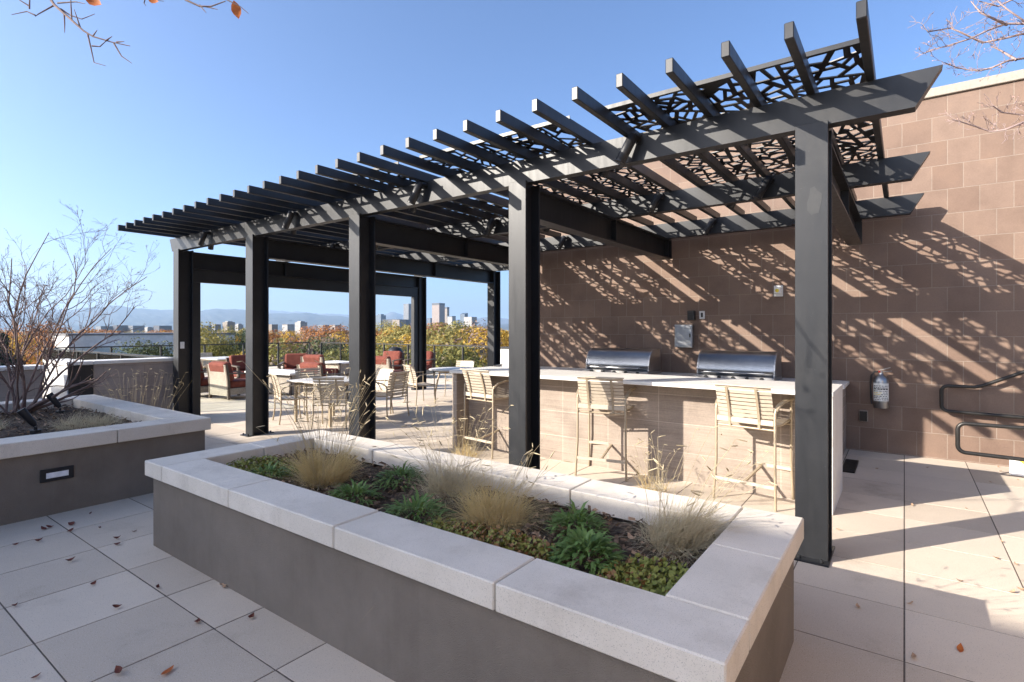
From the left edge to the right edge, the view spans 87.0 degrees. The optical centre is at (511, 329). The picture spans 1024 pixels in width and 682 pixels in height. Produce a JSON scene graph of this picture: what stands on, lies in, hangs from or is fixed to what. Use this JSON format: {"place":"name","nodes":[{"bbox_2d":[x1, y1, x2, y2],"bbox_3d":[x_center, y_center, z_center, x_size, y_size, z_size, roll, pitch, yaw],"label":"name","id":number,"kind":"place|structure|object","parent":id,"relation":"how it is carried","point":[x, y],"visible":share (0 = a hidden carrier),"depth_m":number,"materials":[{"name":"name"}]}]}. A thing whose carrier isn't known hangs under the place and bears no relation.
{"place":"outdoors","nodes":[
{"label":"outdoors","id":0,"kind":"place"},
{"bbox_2d":[0,305,508,329],"bbox_3d":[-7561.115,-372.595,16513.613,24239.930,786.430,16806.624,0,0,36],"label":"mountains","id":1,"kind":"structure","parent":0,"point":[147,317],"depth_m":14469.70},
{"bbox_2d":[3,330,508,336],"bbox_3d":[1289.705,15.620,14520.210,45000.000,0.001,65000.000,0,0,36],"label":"ground","id":2,"kind":"structure","parent":0,"point":[90,330],"depth_m":10178.17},
{"bbox_2d":[0,333,25,365],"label":"pine tree","id":3,"kind":"object","parent":2,"relation":"on","point":[7,343],"visible":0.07,"depth_m":49.75,"materials":[{"name":"green plant"}]},
{"bbox_2d":[8,335,51,364],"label":"autumn tree","id":4,"kind":"object","parent":2,"relation":"on","point":[10,344],"visible":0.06,"depth_m":60.49,"materials":[{"name":"orange plant"}]},
{"bbox_2d":[9,321,74,362],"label":"autumn tree","id":5,"kind":"object","parent":2,"relation":"on","point":[63,329],"visible":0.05,"depth_m":69.68,"materials":[{"name":"orange plant"}]},
{"bbox_2d":[14,346,84,364],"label":"autumn tree","id":6,"kind":"object","parent":2,"relation":"on","point":[28,361],"visible":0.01,"depth_m":53.76,"materials":[{"name":"orange plant"}]},
{"bbox_2d":[36,333,234,356],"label":"modern building","id":7,"kind":"structure","parent":2,"relation":"on","point":[88,339],"depth_m":69.05,"materials":[{"name":"grey glass"}]},
{"bbox_2d":[113,337,172,356],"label":"autumn tree","id":8,"kind":"object","parent":2,"relation":"on","point":[154,352],"visible":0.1,"depth_m":61.27,"materials":[{"name":"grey plant"}]},
{"bbox_2d":[170,321,241,368],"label":"autumn tree","id":9,"kind":"object","parent":2,"relation":"on","point":[217,351],"visible":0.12,"depth_m":62.78,"materials":[{"name":"plant"}]},
{"bbox_2d":[207,331,245,362],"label":"autumn tree","id":10,"kind":"object","parent":2,"relation":"on","point":[242,338],"visible":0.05,"depth_m":68.26,"materials":[{"name":"green plant"}]},
{"bbox_2d":[1,330,508,350],"bbox_3d":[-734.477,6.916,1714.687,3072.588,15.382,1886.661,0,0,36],"label":"wood","id":11,"kind":"object","parent":2,"relation":"on","point":[271,332],"visible":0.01,"depth_m":946.33,"materials":[{"name":"orange plant"}]},
{"bbox_2d":[269,329,294,351],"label":"autumn tree","id":12,"kind":"object","parent":2,"relation":"on","point":[276,336],"visible":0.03,"depth_m":93.97,"materials":[{"name":"orange plant"}]},
{"bbox_2d":[269,329,303,356],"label":"autumn tree","id":13,"kind":"object","parent":2,"relation":"on","point":[287,338],"visible":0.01,"depth_m":75.49,"materials":[{"name":"orange plant"}]},
{"bbox_2d":[269,337,305,365],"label":"autumn tree","id":14,"kind":"object","parent":2,"relation":"on","point":[274,352],"visible":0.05,"depth_m":58.54,"materials":[{"name":"yellow plant"}]},
{"bbox_2d":[269,339,326,365],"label":"autumn tree","id":15,"kind":"object","parent":2,"relation":"on","point":[281,358],"visible":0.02,"depth_m":45.72,"materials":[{"name":"plant"}]},
{"bbox_2d":[295,321,306,334],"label":"building","id":16,"kind":"structure","parent":2,"relation":"on","point":[299,325],"depth_m":1292.98,"materials":[{"name":"white concrete"}]},
{"bbox_2d":[296,326,322,341],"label":"autumn tree","id":17,"kind":"object","parent":2,"relation":"on","point":[307,330],"visible":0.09,"depth_m":139.96,"materials":[{"name":"orange plant"}]},
{"bbox_2d":[292,333,347,360],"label":"autumn tree","id":18,"kind":"object","parent":2,"relation":"on","point":[314,347],"visible":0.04,"depth_m":59.45,"materials":[{"name":"plant"}]},
{"bbox_2d":[300,324,342,347],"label":"autumn tree","id":19,"kind":"object","parent":2,"relation":"on","point":[315,336],"visible":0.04,"depth_m":89.24,"materials":[{"name":"orange plant"}]},
{"bbox_2d":[306,324,348,339],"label":"autumn tree","id":20,"kind":"object","parent":2,"relation":"on","point":[331,330],"visible":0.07,"depth_m":118.61,"materials":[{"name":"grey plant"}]},
{"bbox_2d":[316,324,348,354],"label":"autumn tree","id":21,"kind":"object","parent":2,"relation":"on","point":[330,335],"visible":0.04,"depth_m":79.42,"materials":[{"name":"orange plant"}]},
{"bbox_2d":[323,345,378,360],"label":"autumn tree","id":22,"kind":"object","parent":2,"relation":"on","point":[336,356],"visible":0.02,"depth_m":44.19,"materials":[{"name":"green plant"}]},
{"bbox_2d":[376,321,410,342],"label":"autumn tree","id":23,"kind":"object","parent":2,"relation":"on","point":[401,332],"visible":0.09,"depth_m":88.32,"materials":[{"name":"yellow plant"}]},
{"bbox_2d":[376,336,410,362],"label":"autumn tree","id":24,"kind":"object","parent":2,"relation":"on","point":[380,348],"visible":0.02,"depth_m":43.82,"materials":[{"name":"yellow plant"}]},
{"bbox_2d":[403,322,470,355],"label":"autumn tree","id":25,"kind":"object","parent":2,"relation":"on","point":[430,337],"visible":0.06,"depth_m":57.86,"materials":[{"name":"yellow plant"}]},
{"bbox_2d":[406,336,486,367],"bbox_3d":[-4.564,8.021,40.052,9.335,15.213,9.838,0,0,0],"label":"autumn tree","id":26,"kind":"object","parent":2,"relation":"on","point":[455,355],"visible":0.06,"depth_m":39.40,"materials":[{"name":"green plant"}]},
{"bbox_2d":[426,343,486,366],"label":"autumn tree","id":27,"kind":"object","parent":2,"relation":"on","point":[476,350],"visible":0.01,"depth_m":51.27,"materials":[{"name":"plant"}]},
{"bbox_2d":[443,321,474,341],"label":"autumn tree","id":28,"kind":"object","parent":2,"relation":"on","point":[457,325],"visible":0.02,"depth_m":84.52,"materials":[{"name":"yellow plant"}]},
{"bbox_2d":[435,335,486,366],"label":"autumn tree","id":29,"kind":"object","parent":2,"relation":"on","point":[481,351],"visible":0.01,"depth_m":43.17,"materials":[{"name":"plant"}]},
{"bbox_2d":[428,322,502,361],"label":"autumn tree","id":30,"kind":"object","parent":2,"relation":"on","point":[471,334],"visible":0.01,"depth_m":57.91,"materials":[{"name":"yellow plant"}]},
{"bbox_2d":[469,326,508,358],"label":"autumn tree","id":31,"kind":"object","parent":2,"relation":"on","point":[501,334],"visible":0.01,"depth_m":59.25,"materials":[{"name":"yellow plant"}]},
{"bbox_2d":[269,310,508,324],"bbox_3d":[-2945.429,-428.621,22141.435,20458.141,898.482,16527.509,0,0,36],"label":"mountains","id":32,"kind":"structure","parent":0,"point":[395,315],"depth_m":22877.70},
{"bbox_2d":[403,304,410,325],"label":"tower","id":33,"kind":"structure","parent":0,"point":[406,311],"depth_m":3982.62,"materials":[{"name":"grey glass"}]},
{"bbox_2d":[432,303,444,323],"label":"tower","id":34,"kind":"structure","parent":0,"point":[438,312],"depth_m":3877.09,"materials":[{"name":"white stone"}]},
{"bbox_2d":[0,366,1023,681],"bbox_3d":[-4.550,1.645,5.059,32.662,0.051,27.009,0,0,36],"label":"pavement","id":35,"kind":"structure","parent":0,"point":[950,532],"depth_m":3.37,"materials":[{"name":"concrete"}]},
{"bbox_2d":[0,364,43,401],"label":"wall","id":36,"kind":"structure","parent":35,"relation":"on","point":[28,372],"depth_m":8.27,"materials":[{"name":"grey concrete"}]},
{"bbox_2d":[0,394,210,525],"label":"planter","id":37,"kind":"object","parent":35,"relation":"on","point":[43,473],"visible":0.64,"depth_m":5.02,"materials":[{"name":"beige paint"}]},
{"bbox_2d":[16,408,40,434],"bbox_3d":[-4.752,0.916,5.304,0.184,0.309,0.087,0,0,-39],"label":"garden spotlight","id":38,"kind":"object","parent":37,"relation":"on","point":[26,416],"visible":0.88,"depth_m":5.29,"materials":[{"name":"black metal"}]},
{"bbox_2d":[46,392,64,412],"bbox_3d":[-5.573,0.916,6.575,0.184,0.309,0.087,0,0,-24],"label":"garden spotlight","id":39,"kind":"object","parent":37,"relation":"on","point":[55,402],"visible":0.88,"depth_m":6.56,"materials":[{"name":"black metal"}]},
{"bbox_2d":[25,405,132,431],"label":"ornamental grass","id":40,"kind":"object","parent":37,"relation":"in","point":[94,421],"depth_m":5.64,"materials":[{"name":"beige plant"}]},
{"bbox_2d":[0,202,159,414],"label":"bare shrub","id":41,"kind":"object","parent":37,"relation":"on","point":[34,405],"visible":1,"depth_m":6.73,"materials":[{"name":"brown plant"}]},
{"bbox_2d":[43,357,172,409],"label":"wall","id":42,"kind":"structure","parent":35,"relation":"on","point":[129,367],"depth_m":9.34,"materials":[{"name":"grey concrete"}]},
{"bbox_2d":[68,365,92,395],"bbox_3d":[-7.049,0.953,8.819,0.028,0.735,0.328,0,0,36],"label":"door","id":43,"kind":"structure","parent":42,"relation":"in","point":[85,371],"depth_m":8.81,"materials":[{"name":"black metal"}]},
{"bbox_2d":[43,348,172,382],"bbox_3d":[-10.362,1.085,13.506,9.801,1.070,0.060,0,0,37],"label":"glass railing","id":44,"kind":"object","parent":35,"relation":"on","point":[94,355],"visible":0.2,"depth_m":13.60,"materials":[{"name":"brown metal"}]},
{"bbox_2d":[11,0,247,65],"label":"bare tree","id":45,"kind":"object","parent":35,"relation":"on","point":[235,9],"visible":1,"depth_m":2.55,"materials":[{"name":"brown plant"}]},
{"bbox_2d":[90,369,187,408],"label":"ornamental grass","id":46,"kind":"object","parent":35,"relation":"on","point":[141,387],"depth_m":7.77,"materials":[{"name":"beige plant"}]},
{"bbox_2d":[56,342,309,369],"bbox_3d":[-11.627,1.085,20.394,0.060,1.070,8.950,0,0,36],"label":"glass railing","id":47,"kind":"object","parent":35,"relation":"on","point":[111,350],"visible":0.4,"depth_m":20.39,"materials":[{"name":"brown metal"}]},
{"bbox_2d":[201,364,207,392],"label":"club chair","id":48,"kind":"object","parent":35,"relation":"on","point":[204,384],"visible":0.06,"depth_m":12.84,"materials":[{"name":"red fabric"}]},
{"bbox_2d":[201,356,226,361],"bbox_3d":[-9.106,1.250,16.890,1.600,0.740,1.000,0,0,36],"label":"dining table","id":49,"kind":"object","parent":35,"relation":"on","point":[222,358],"visible":0.3,"depth_m":16.46,"materials":[{"name":"white stone"}]},
{"bbox_2d":[206,361,245,399],"bbox_3d":[-6.605,1.177,12.762,0.855,0.886,0.834,0,0,32],"label":"club chair","id":50,"kind":"object","parent":35,"relation":"on","point":[222,381],"visible":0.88,"depth_m":12.44,"materials":[{"name":"wicker"}]},
{"bbox_2d":[226,355,245,377],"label":"club chair","id":51,"kind":"object","parent":35,"relation":"on","point":[235,364],"visible":0.21,"depth_m":15.49,"materials":[{"name":"red fabric"}]},
{"bbox_2d":[244,369,297,395],"bbox_3d":[-5.901,1.340,13.816,1.700,0.560,0.900,0,0,28],"label":"coffee table","id":52,"kind":"object","parent":35,"relation":"on","point":[284,375],"visible":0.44,"depth_m":13.32,"materials":[{"name":"stone"}]},
{"bbox_2d":[269,373,308,424],"bbox_3d":[-3.944,1.195,9.526,0.581,0.854,0.608,0,0,-34],"label":"dining chair","id":53,"kind":"object","parent":35,"relation":"on","point":[277,391],"visible":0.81,"depth_m":9.43,"materials":[{"name":"beige metal"}]},
{"bbox_2d":[278,353,306,369],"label":"club chair","id":54,"kind":"object","parent":35,"relation":"on","point":[291,361],"visible":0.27,"depth_m":16.60,"materials":[{"name":"red fabric"}]},
{"bbox_2d":[293,368,321,412],"bbox_3d":[-3.911,1.195,10.584,0.608,0.854,0.581,0,0,-44],"label":"dining chair","id":55,"kind":"object","parent":35,"relation":"on","point":[310,371],"visible":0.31,"depth_m":10.69,"materials":[{"name":"beige metal"}]},
{"bbox_2d":[287,376,348,426],"bbox_3d":[-3.199,1.250,9.575,1.100,0.740,1.050,0,0,32],"label":"dining table","id":56,"kind":"object","parent":35,"relation":"on","point":[309,380],"visible":0.41,"depth_m":9.34,"materials":[{"name":"beige metal"}]},
{"bbox_2d":[300,354,341,375],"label":"club chair","id":57,"kind":"object","parent":35,"relation":"on","point":[310,358],"visible":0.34,"depth_m":15.93,"materials":[{"name":"red fabric"}]},
{"bbox_2d":[296,362,348,398],"bbox_3d":[-4.380,1.177,12.504,0.855,0.886,0.834,0,0,31],"label":"club chair","id":58,"kind":"object","parent":35,"relation":"on","point":[314,365],"visible":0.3,"depth_m":12.19,"materials":[{"name":"red fabric"}]},
{"bbox_2d":[311,377,348,428],"bbox_3d":[-2.978,1.195,8.989,0.608,0.854,0.581,0,0,1],"label":"dining chair","id":59,"kind":"object","parent":35,"relation":"on","point":[335,387],"visible":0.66,"depth_m":8.79,"materials":[{"name":"beige metal"}]},
{"bbox_2d":[325,360,348,375],"bbox_3d":[-5.863,1.345,18.117,1.200,0.550,0.800,0,0,36],"label":"coffee table","id":60,"kind":"object","parent":35,"relation":"on","point":[344,365],"visible":0.25,"depth_m":17.80,"materials":[{"name":"stone"}]},
{"bbox_2d":[376,368,394,412],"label":"dining chair","id":61,"kind":"object","parent":35,"relation":"on","point":[382,389],"visible":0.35,"depth_m":10.62,"materials":[{"name":"beige metal"}]},
{"bbox_2d":[376,356,406,383],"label":"club chair","id":62,"kind":"object","parent":35,"relation":"on","point":[385,360],"visible":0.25,"depth_m":14.99,"materials":[{"name":"red fabric"}]},
{"bbox_2d":[376,371,409,419],"bbox_3d":[-2.261,1.195,9.997,0.581,0.854,0.608,0,0,31],"label":"dining chair","id":63,"kind":"object","parent":35,"relation":"on","point":[392,393],"visible":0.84,"depth_m":9.85,"materials":[{"name":"beige metal"}]},
{"bbox_2d":[383,351,404,369],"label":"club chair","id":64,"kind":"object","parent":35,"relation":"on","point":[397,358],"visible":0.41,"depth_m":18.50,"materials":[{"name":"red fabric"}]},
{"bbox_2d":[320,342,486,371],"bbox_3d":[-4.535,1.085,21.047,9.750,1.070,0.060,0,0,36],"label":"glass railing","id":65,"kind":"object","parent":35,"relation":"on","point":[384,344],"visible":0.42,"depth_m":20.62,"materials":[{"name":"brown metal"}]},
{"bbox_2d":[402,364,435,405],"bbox_3d":[-2.049,1.195,11.856,0.581,0.854,0.608,0,0,-36],"label":"dining chair","id":66,"kind":"object","parent":35,"relation":"on","point":[410,368],"visible":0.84,"depth_m":11.73,"materials":[{"name":"beige metal"}]},
{"bbox_2d":[403,351,435,375],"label":"club chair","id":67,"kind":"object","parent":35,"relation":"on","point":[430,358],"visible":0.35,"depth_m":18.41,"materials":[{"name":"red fabric"}]},
{"bbox_2d":[429,367,473,401],"bbox_3d":[-1.317,1.250,12.212,1.120,0.741,1.120,0,0,36],"label":"dining table","id":68,"kind":"object","parent":35,"relation":"on","point":[442,369],"visible":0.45,"depth_m":12.14,"materials":[{"name":"beige metal"}]},
{"bbox_2d":[444,360,473,396],"bbox_3d":[-1.262,1.195,13.149,0.608,0.854,0.581,0,0,26],"label":"dining chair","id":69,"kind":"object","parent":35,"relation":"on","point":[466,363],"visible":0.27,"depth_m":13.33,"materials":[{"name":"beige metal"}]},
{"bbox_2d":[437,407,490,457],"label":"ornamental grass","id":70,"kind":"object","parent":35,"relation":"on","point":[466,451],"depth_m":6.92,"materials":[{"name":"plant"}]},
{"bbox_2d":[145,430,803,681],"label":"planter","id":71,"kind":"object","parent":35,"relation":"on","point":[447,606],"visible":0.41,"depth_m":2.50,"materials":[{"name":"beige paint"}]},
{"bbox_2d":[226,455,300,478],"bbox_3d":[-1.896,1.053,4.105,0.711,0.073,0.505,0,0,36],"label":"sedum groundcover","id":72,"kind":"object","parent":71,"relation":"on","point":[251,466],"visible":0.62,"depth_m":4.14,"materials":[{"name":"plant"}]},
{"bbox_2d":[248,461,295,477],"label":"green perennial","id":73,"kind":"object","parent":71,"relation":"on","point":[269,467],"visible":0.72,"depth_m":3.92,"materials":[{"name":"green plant"}]},
{"bbox_2d":[237,352,396,492],"bbox_3d":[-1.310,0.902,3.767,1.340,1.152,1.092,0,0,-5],"label":"ornamental grass","id":74,"kind":"object","parent":71,"relation":"in","point":[339,470],"depth_m":3.74,"materials":[{"name":"plant"}]},
{"bbox_2d":[327,478,384,505],"bbox_3d":[-0.995,1.019,3.391,0.400,0.140,0.405,0,0,36],"label":"green perennial","id":75,"kind":"object","parent":71,"relation":"on","point":[357,488],"visible":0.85,"depth_m":3.39,"materials":[{"name":"green plant"}]},
{"bbox_2d":[0,404,715,593],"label":"wood chips","id":76,"kind":"object","parent":71,"relation":"on","point":[554,535],"visible":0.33,"depth_m":3.33,"materials":[{"name":"brown wood"}]},
{"bbox_2d":[372,460,426,491],"bbox_3d":[-0.782,1.002,3.786,0.463,0.174,0.446,0,0,36],"label":"green perennial","id":77,"kind":"object","parent":71,"relation":"on","point":[403,472],"visible":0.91,"depth_m":3.75,"materials":[{"name":"green plant"}]},
{"bbox_2d":[381,487,457,524],"bbox_3d":[-0.539,0.999,3.027,0.491,0.179,0.479,0,0,36],"label":"green perennial","id":78,"kind":"object","parent":71,"relation":"on","point":[417,502],"visible":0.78,"depth_m":3.05,"materials":[{"name":"green plant"}]},
{"bbox_2d":[372,398,526,510],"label":"ornamental grass","id":79,"kind":"object","parent":71,"relation":"in","point":[434,477],"depth_m":3.52,"materials":[{"name":"beige plant"}]},
{"bbox_2d":[355,434,602,627],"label":"ornamental grass","id":80,"kind":"object","parent":71,"relation":"in","point":[490,511],"depth_m":2.99,"materials":[{"name":"plant"}]},
{"bbox_2d":[426,517,559,560],"bbox_3d":[-0.123,1.053,2.679,0.766,0.074,0.307,0,0,36],"label":"sedum groundcover","id":81,"kind":"object","parent":71,"relation":"on","point":[523,539],"visible":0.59,"depth_m":2.69,"materials":[{"name":"plant"}]},
{"bbox_2d":[541,499,610,541],"bbox_3d":[0.342,0.995,2.849,0.352,0.170,0.396,0,0,-7],"label":"green perennial","id":82,"kind":"object","parent":71,"relation":"on","point":[563,518],"visible":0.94,"depth_m":2.83,"materials":[{"name":"green plant"}]},
{"bbox_2d":[543,525,629,576],"bbox_3d":[0.349,1.002,2.468,0.410,0.171,0.408,0,0,36],"label":"green perennial","id":83,"kind":"object","parent":71,"relation":"on","point":[582,539],"visible":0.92,"depth_m":2.44,"materials":[{"name":"green plant"}]},
{"bbox_2d":[596,553,688,595],"bbox_3d":[0.550,1.053,2.264,0.342,0.073,0.457,0,0,36],"label":"sedum groundcover","id":84,"kind":"object","parent":71,"relation":"on","point":[650,581],"visible":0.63,"depth_m":2.29,"materials":[{"name":"green plant"}]},
{"bbox_2d":[589,426,785,622],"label":"ornamental grass","id":85,"kind":"object","parent":71,"relation":"on","point":[680,536],"depth_m":2.63,"materials":[{"name":"beige plant"}]},
{"bbox_2d":[460,368,508,458],"bbox_3d":[-0.307,1.065,7.100,0.608,1.113,0.581,0,0,44],"label":"bar stool","id":86,"kind":"object","parent":35,"relation":"on","point":[486,392],"visible":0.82,"depth_m":6.92,"materials":[{"name":"beige metal"}]},
{"bbox_2d":[500,347,508,366],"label":"parapet wall","id":87,"kind":"structure","parent":35,"relation":"on","point":[504,356],"depth_m":17.99,"materials":[{"name":"white concrete"}]},
{"bbox_2d":[117,0,942,567],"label":"pergola","id":88,"kind":"object","parent":35,"relation":"on","point":[419,230],"visible":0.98,"depth_m":5.76,"materials":[{"name":"grey metal"}]},
{"bbox_2d":[574,376,635,481],"bbox_3d":[1.054,1.065,6.060,0.608,1.113,0.581,0,0,26],"label":"bar stool","id":89,"kind":"object","parent":35,"relation":"on","point":[619,405],"visible":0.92,"depth_m":5.87,"materials":[{"name":"beige metal"}]},
{"bbox_2d":[449,366,842,514],"bbox_3d":[1.240,1.085,6.395,4.520,1.070,0.920,0,0,36],"label":"bar counter","id":90,"kind":"object","parent":35,"relation":"on","point":[677,410],"visible":0.74,"depth_m":5.91,"materials":[{"name":"tile"}]},
{"bbox_2d":[626,438,680,492],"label":"ornamental grass","id":91,"kind":"object","parent":35,"relation":"on","point":[649,484],"depth_m":5.30,"materials":[{"name":"plant"}]},
{"bbox_2d":[540,366,848,453],"bbox_3d":[2.319,1.157,8.473,5.020,0.925,0.752,0,0,36],"label":"kitchen counter","id":92,"kind":"object","parent":35,"relation":"on","point":[845,384],"visible":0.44,"depth_m":7.37,"materials":[{"name":"white stone"}]},
{"bbox_2d":[584,348,660,374],"bbox_3d":[1.766,0.498,8.682,1.080,0.389,0.620,0,0,36],"label":"grill","id":93,"kind":"object","parent":92,"relation":"on","point":[630,360],"visible":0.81,"depth_m":8.50,"materials":[{"name":"silver metal"}]},
{"bbox_2d":[695,350,781,380],"bbox_3d":[3.202,0.498,7.638,1.030,0.389,0.620,0,0,36],"label":"grill","id":94,"kind":"object","parent":92,"relation":"on","point":[758,365],"visible":0.84,"depth_m":7.47,"materials":[{"name":"silver metal"}]},
{"bbox_2d":[712,383,794,511],"bbox_3d":[2.296,1.065,5.156,0.581,1.113,0.608,0,0,-45],"label":"bar stool","id":95,"kind":"object","parent":35,"relation":"on","point":[773,420],"visible":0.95,"depth_m":5.01,"materials":[{"name":"beige metal"}]},
{"bbox_2d":[534,69,1023,466],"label":"tiled wall","id":96,"kind":"structure","parent":35,"relation":"on","point":[927,298],"depth_m":7.01,"materials":[{"name":"brown tile"}]},
{"bbox_2d":[675,325,693,347],"bbox_3d":[2.733,0.100,8.566,0.280,0.360,0.128,0,0,36],"label":"wall cabinet","id":97,"kind":"object","parent":96,"relation":"attached to","point":[684,335],"depth_m":8.51,"materials":[{"name":"silver metal"}]},
{"bbox_2d":[675,326,690,346],"bbox_3d":[2.708,0.100,8.531,0.260,0.330,0.011,0,0,36],"label":"door","id":98,"kind":"structure","parent":97,"relation":"in","point":[682,338],"depth_m":8.53,"materials":[{"name":"silver metal"}]},
{"bbox_2d":[774,285,782,296],"bbox_3d":[3.829,-0.560,7.770,0.120,0.160,0.125,0,0,36],"label":"wall lamp","id":99,"kind":"object","parent":96,"relation":"attached to","point":[778,290],"visible":1,"depth_m":7.76,"materials":[{"name":"white plastic"}]},
{"bbox_2d":[859,410,867,421],"bbox_3d":[4.687,1.150,7.189,0.100,0.150,0.055,0,0,36],"label":"outlet cover","id":100,"kind":"object","parent":96,"relation":"attached to","point":[863,415],"visible":1,"depth_m":7.17,"materials":[{"name":"grey metal"}]},
{"bbox_2d":[870,367,890,408],"bbox_3d":[4.807,0.751,6.989,0.200,0.539,0.220,0,0,-18],"label":"fire extinguisher","id":101,"kind":"object","parent":96,"relation":"attached to","point":[880,390],"visible":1,"depth_m":6.94,"materials":[{"name":"silver metal"}]},
{"bbox_2d":[939,370,1023,418],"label":"handrail","id":102,"kind":"object","parent":96,"relation":"attached to","point":[941,399],"visible":1,"depth_m":6.44,"materials":[{"name":"brown metal"}]},
{"bbox_2d":[843,459,858,472],"bbox_3d":[4.001,1.607,6.383,0.140,0.016,0.690,0,0,36],"label":"floor drain","id":103,"kind":"object","parent":35,"relation":"on","point":[849,465],"visible":0.88,"depth_m":6.35,"materials":[{"name":"brown metal"}]},
{"bbox_2d":[955,422,1023,461],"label":"handrail","id":104,"kind":"object","parent":35,"relation":"on","point":[957,436],"visible":1,"depth_m":5.73,"materials":[{"name":"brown metal"}]},
{"bbox_2d":[1009,460,1023,476],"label":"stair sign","id":105,"kind":"object","parent":35,"relation":"on","point":[1016,468],"visible":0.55,"depth_m":5.95,"materials":[{"name":"white"}]},
{"bbox_2d":[0,0,1023,319],"label":"sky","id":106,"kind":"structure","parent":0,"point":[209,103],"materials":[{"name":"blue"}]},
{"bbox_2d":[909,0,1023,143],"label":"bare tree","id":107,"kind":"object","parent":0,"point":[1003,37],"visible":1,"depth_m":4.99,"materials":[{"name":"brown plant"}]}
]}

